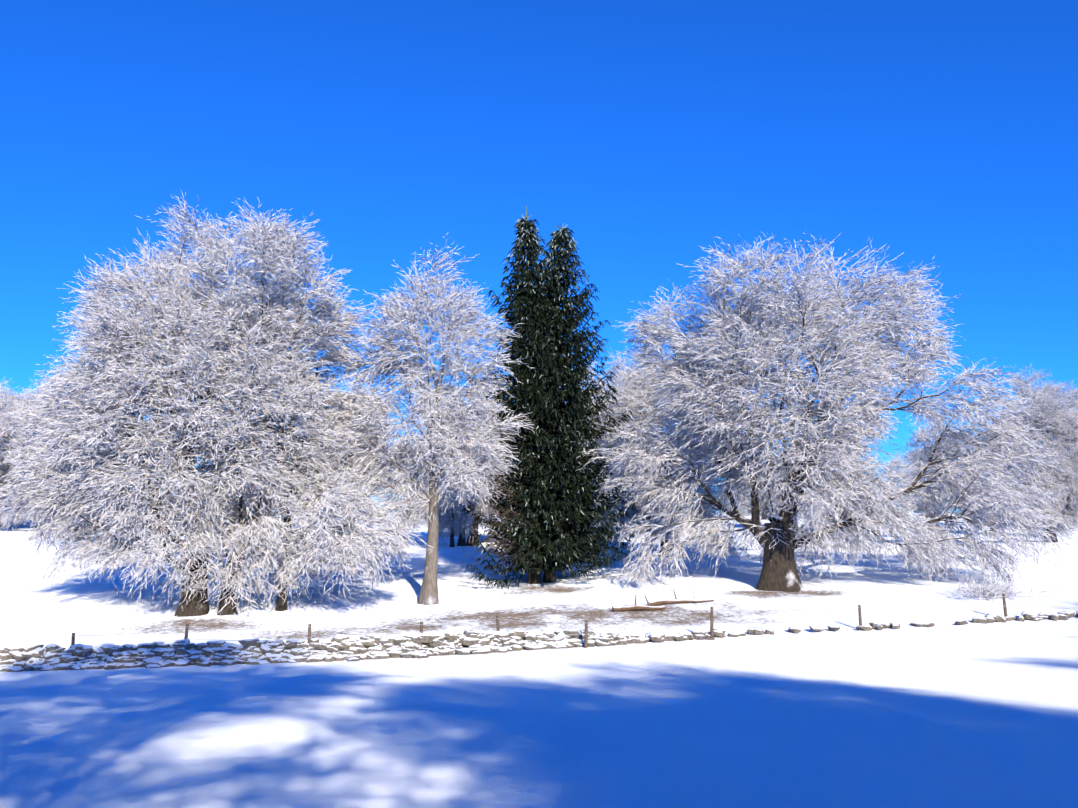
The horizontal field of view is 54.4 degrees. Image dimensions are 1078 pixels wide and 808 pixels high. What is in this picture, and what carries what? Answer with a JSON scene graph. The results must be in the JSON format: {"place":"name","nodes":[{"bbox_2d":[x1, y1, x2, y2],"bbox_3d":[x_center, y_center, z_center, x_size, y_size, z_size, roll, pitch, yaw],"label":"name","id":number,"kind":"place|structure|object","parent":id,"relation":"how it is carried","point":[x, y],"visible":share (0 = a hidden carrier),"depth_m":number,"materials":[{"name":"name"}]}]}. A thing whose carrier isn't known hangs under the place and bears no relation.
{"place":"outdoors","nodes":[
{"label":"outdoors","id":0,"kind":"place"},
{"bbox_2d":[0,511,1077,807],"bbox_3d":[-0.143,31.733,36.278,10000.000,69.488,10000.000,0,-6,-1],"label":"snow ground","id":1,"kind":"structure","parent":0,"point":[946,711],"depth_m":22.47,"materials":[{"name":"white snow"}]},
{"bbox_2d":[0,376,41,524],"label":"tree","id":2,"kind":"object","parent":1,"relation":"on","point":[12,395],"visible":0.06,"depth_m":121.79,"materials":[{"name":"white plant"}]},
{"bbox_2d":[0,373,60,529],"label":"tree","id":3,"kind":"object","parent":1,"relation":"on","point":[4,470],"visible":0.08,"depth_m":119.47,"materials":[{"name":"white plant"}]},
{"bbox_2d":[0,384,121,530],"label":"tree","id":4,"kind":"object","parent":1,"relation":"on","point":[5,417],"visible":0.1,"depth_m":111.69,"materials":[{"name":"white plant"}]},
{"bbox_2d":[0,191,433,616],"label":"tree","id":5,"kind":"object","parent":1,"relation":"on","point":[222,343],"visible":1,"depth_m":48.80,"materials":[{"name":"white plant"}]},
{"bbox_2d":[224,417,327,525],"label":"tree","id":6,"kind":"object","parent":1,"relation":"on","point":[275,502],"depth_m":137.98,"materials":[{"name":"white plant"}]},
{"bbox_2d":[317,370,394,533],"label":"tree","id":7,"kind":"object","parent":1,"relation":"on","point":[364,387],"visible":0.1,"depth_m":101.84,"materials":[{"name":"white plant"}]},
{"bbox_2d":[286,230,533,604],"bbox_3d":[-6.547,0.791,53.334,12.304,19.074,8.869,-2,-7,19],"label":"tree","id":8,"kind":"object","parent":1,"relation":"on","point":[428,594],"visible":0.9,"depth_m":52.47,"materials":[{"name":"white plant"}]},
{"bbox_2d":[369,432,469,510],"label":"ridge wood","id":9,"kind":"object","parent":1,"relation":"on","point":[384,496],"visible":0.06,"depth_m":217.51,"materials":[{"name":"white plant"}]},
{"bbox_2d":[385,374,523,546],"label":"tree","id":10,"kind":"object","parent":1,"relation":"on","point":[452,521],"visible":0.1,"depth_m":90.97,"materials":[{"name":"white plant"}]},
{"bbox_2d":[452,205,611,583],"bbox_3d":[-0.405,-0.393,60.016,9.177,21.556,9.236,0,-6,-1],"label":"spruce","id":11,"kind":"object","parent":1,"relation":"on","point":[528,242],"visible":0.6,"depth_m":58.88,"materials":[{"name":"green plant"}]},
{"bbox_2d":[0,611,1077,671],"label":"dry stone wall","id":12,"kind":"structure","parent":1,"relation":"on","point":[157,654],"depth_m":38.42,"materials":[{"name":"stone"}]},
{"bbox_2d":[15,594,1077,647],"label":"pasture fence","id":13,"kind":"object","parent":1,"relation":"on","point":[711,622],"visible":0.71,"depth_m":41.13,"materials":[{"name":"weathered wood"}]},
{"bbox_2d":[460,223,640,588],"bbox_3d":[0.621,-0.129,60.561,10.326,21.045,11.037,0,-6,-1],"label":"spruce","id":14,"kind":"object","parent":1,"relation":"on","point":[557,270],"visible":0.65,"depth_m":58.93,"materials":[{"name":"green plant"}]},
{"bbox_2d":[579,397,631,524],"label":"tree","id":15,"kind":"object","parent":1,"relation":"on","point":[604,472],"visible":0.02,"depth_m":127.16,"materials":[{"name":"white plant"}]},
{"bbox_2d":[612,595,664,611],"bbox_3d":[4.693,9.351,49.087,2.529,0.858,0.373,1,-6,-8],"label":"fallen limb","id":16,"kind":"object","parent":1,"relation":"on","point":[620,608],"visible":1,"depth_m":48.94,"materials":[{"name":"brown plant"}]},
{"bbox_2d":[564,342,749,556],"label":"tree","id":17,"kind":"object","parent":1,"relation":"on","point":[629,396],"visible":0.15,"depth_m":74.98,"materials":[{"name":"white plant"}]},
{"bbox_2d":[649,588,713,605],"bbox_3d":[6.895,9.360,50.762,3.398,0.856,0.456,2,-7,-18],"label":"fallen limb","id":18,"kind":"object","parent":1,"relation":"on","point":[664,602],"visible":0.98,"depth_m":50.56,"materials":[{"name":"brown plant"}]},
{"bbox_2d":[712,480,768,515],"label":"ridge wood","id":19,"kind":"object","parent":1,"relation":"on","point":[729,502],"visible":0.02,"depth_m":302.70,"materials":[{"name":"white plant"}]},
{"bbox_2d":[733,452,804,519],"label":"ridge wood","id":20,"kind":"object","parent":1,"relation":"on","point":[747,507],"visible":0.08,"depth_m":223.39,"materials":[{"name":"white plant"}]},
{"bbox_2d":[577,231,1074,591],"bbox_3d":[15.885,0.354,56.479,27.081,19.524,14.442,0,-6,-1],"label":"tree","id":21,"kind":"object","parent":1,"relation":"on","point":[814,454],"visible":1,"depth_m":54.71,"materials":[{"name":"white plant"}]},
{"bbox_2d":[774,422,880,530],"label":"tree","id":22,"kind":"object","parent":1,"relation":"on","point":[825,488],"visible":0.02,"depth_m":146.62,"materials":[{"name":"white plant"}]},
{"bbox_2d":[883,451,914,509],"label":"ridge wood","id":23,"kind":"object","parent":1,"relation":"on","point":[898,470],"visible":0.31,"depth_m":205.75,"materials":[{"name":"white plant"}]},
{"bbox_2d":[902,446,953,517],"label":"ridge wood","id":24,"kind":"object","parent":1,"relation":"on","point":[916,502],"visible":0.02,"depth_m":271.71,"materials":[{"name":"white plant"}]},
{"bbox_2d":[898,414,981,538],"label":"tree","id":25,"kind":"object","parent":1,"relation":"on","point":[914,453],"visible":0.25,"depth_m":119.01,"materials":[{"name":"white plant"}]},
{"bbox_2d":[942,564,1061,601],"bbox_3d":[21.963,8.646,50.841,5.181,1.705,3.282,1,-7,-11],"label":"snow-covered shrub","id":26,"kind":"object","parent":1,"relation":"on","point":[987,588],"visible":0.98,"depth_m":50.39,"materials":[{"name":"white snow"}]},
{"bbox_2d":[961,459,1065,533],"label":"tree","id":27,"kind":"object","parent":1,"relation":"on","point":[1017,526],"visible":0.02,"depth_m":141.73,"materials":[{"name":"white plant"}]},
{"bbox_2d":[974,364,1077,541],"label":"tree","id":28,"kind":"object","parent":1,"relation":"on","point":[1058,417],"visible":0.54,"depth_m":79.41,"materials":[{"name":"white plant"}]},
{"bbox_2d":[0,0,1077,512],"label":"sky","id":29,"kind":"structure","parent":0,"point":[653,130],"materials":[{"name":"blue"}]}
]}

